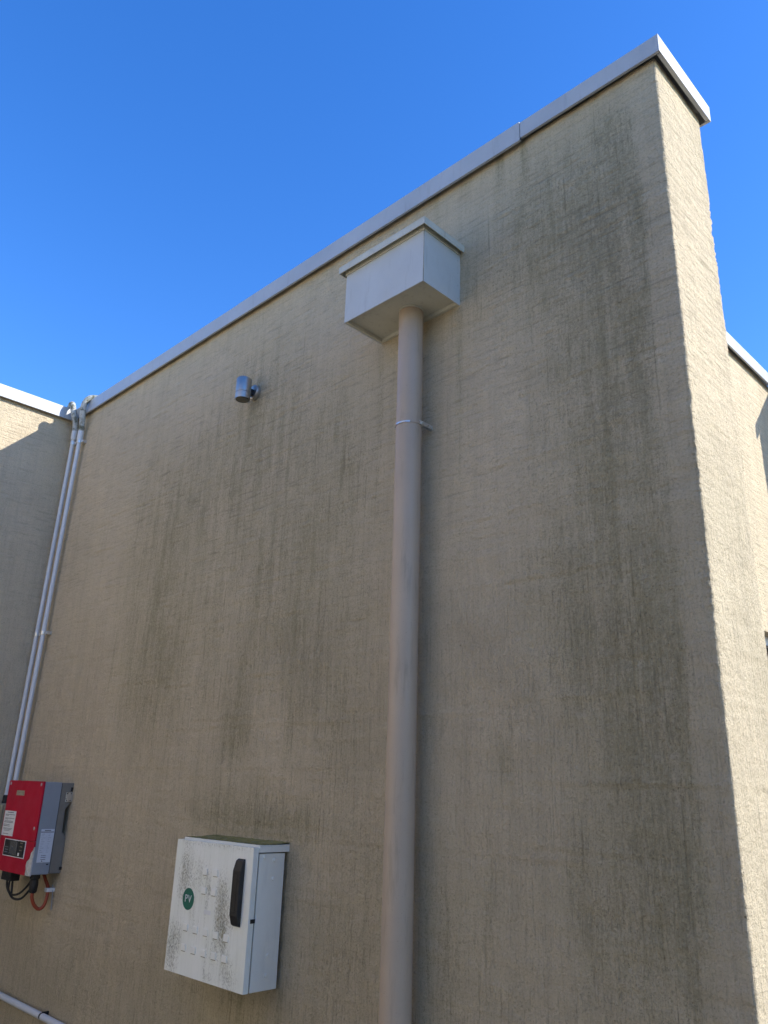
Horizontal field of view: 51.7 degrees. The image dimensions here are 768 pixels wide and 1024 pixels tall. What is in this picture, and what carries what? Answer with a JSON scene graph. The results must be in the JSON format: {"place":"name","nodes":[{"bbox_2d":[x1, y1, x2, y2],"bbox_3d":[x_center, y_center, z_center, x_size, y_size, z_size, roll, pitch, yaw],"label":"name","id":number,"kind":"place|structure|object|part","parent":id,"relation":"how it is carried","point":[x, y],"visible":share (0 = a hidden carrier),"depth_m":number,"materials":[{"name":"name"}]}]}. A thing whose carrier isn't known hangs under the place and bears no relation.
{"place":"outdoors","nodes":[
{"label":"outdoors","id":0,"kind":"place"},
{"bbox_2d":[0,0,767,408],"label":"sky","id":1,"kind":"structure","parent":0,"point":[164,163],"materials":[{"name":"blue"}]},
{"label":"ground","id":2,"kind":"structure","parent":0,"visible":0},
{"bbox_2d":[0,383,72,802],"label":"rendered wall","id":3,"kind":"structure","parent":2,"relation":"on","point":[35,435],"depth_m":5.04,"materials":[{"name":"paint"}]},
{"bbox_2d":[0,34,767,1023],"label":"rendered wall","id":4,"kind":"structure","parent":2,"relation":"on","point":[592,764],"depth_m":2.69,"materials":[{"name":"paint"}]},
{"bbox_2d":[0,795,7,836],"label":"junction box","id":5,"kind":"object","parent":4,"relation":"attached to","point":[3,806],"visible":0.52,"depth_m":4.46,"materials":[{"name":"black plastic"}]},
{"bbox_2d":[0,991,64,1023],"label":"horizontal conduit","id":6,"kind":"object","parent":4,"relation":"attached to","point":[44,1016],"visible":1,"depth_m":3.78,"materials":[{"name":"grey plastic"}]},
{"bbox_2d":[0,780,73,910],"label":"inverter","id":7,"kind":"object","parent":4,"relation":"attached to","point":[32,840],"visible":1,"depth_m":4.03,"materials":[{"name":"red metal"}]},
{"bbox_2d":[4,401,78,794],"bbox_3d":[-2.214,0.473,5.074,0.099,2.531,0.382,18,-25,-38],"label":"conduit","id":8,"kind":"object","parent":4,"relation":"attached to","point":[74,416],"visible":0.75,"depth_m":4.96,"materials":[{"name":"plastic"}]},
{"bbox_2d":[13,395,97,779],"bbox_3d":[-1.896,0.466,4.899,0.410,2.609,0.137,2,-19,-2],"label":"conduit","id":9,"kind":"object","parent":4,"relation":"attached to","point":[79,442],"visible":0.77,"depth_m":4.91,"materials":[{"name":"plastic"}]},
{"bbox_2d":[164,835,289,994],"bbox_3d":[-0.587,1.450,2.917,0.493,0.467,0.183,-16,-26,42],"label":"electrical cabinet","id":10,"kind":"object","parent":4,"relation":"attached to","point":[224,920],"visible":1,"depth_m":2.81,"materials":[{"name":"white metal"}]},
{"bbox_3d":[-0.637,1.441,2.868,0.490,0.450,0.043,-16,-26,42],"label":"door","id":11,"kind":"part","parent":10,"relation":"part of","materials":[{"name":"white metal"}]},
{"bbox_2d":[235,376,260,402],"bbox_3d":[-0.663,-0.584,3.833,0.076,0.112,0.112,-16,-26,42],"label":"wall lamp","id":12,"kind":"object","parent":4,"relation":"attached to","point":[246,391],"visible":1,"depth_m":3.80,"materials":[{"name":"metal"}]},
{"bbox_2d":[339,216,463,343],"bbox_3d":[0.062,-0.886,3.099,0.461,0.257,0.236,-16,-26,42],"label":"rainwater head","id":13,"kind":"object","parent":4,"relation":"attached to","point":[417,262],"visible":0.99,"depth_m":3.01},
{"bbox_2d":[379,304,432,1023],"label":"downpipe","id":14,"kind":"object","parent":4,"relation":"attached to","point":[395,991],"visible":1,"depth_m":2.56,"materials":[{"name":"metal"}]},
{"bbox_2d":[726,331,767,655],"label":"rendered wall","id":15,"kind":"structure","parent":2,"relation":"on","point":[749,373],"depth_m":4.26,"materials":[{"name":"paint"}]},
{"bbox_2d":[765,636,767,655],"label":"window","id":16,"kind":"structure","parent":15,"relation":"in","point":[766,638],"depth_m":3.96,"materials":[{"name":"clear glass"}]}
]}

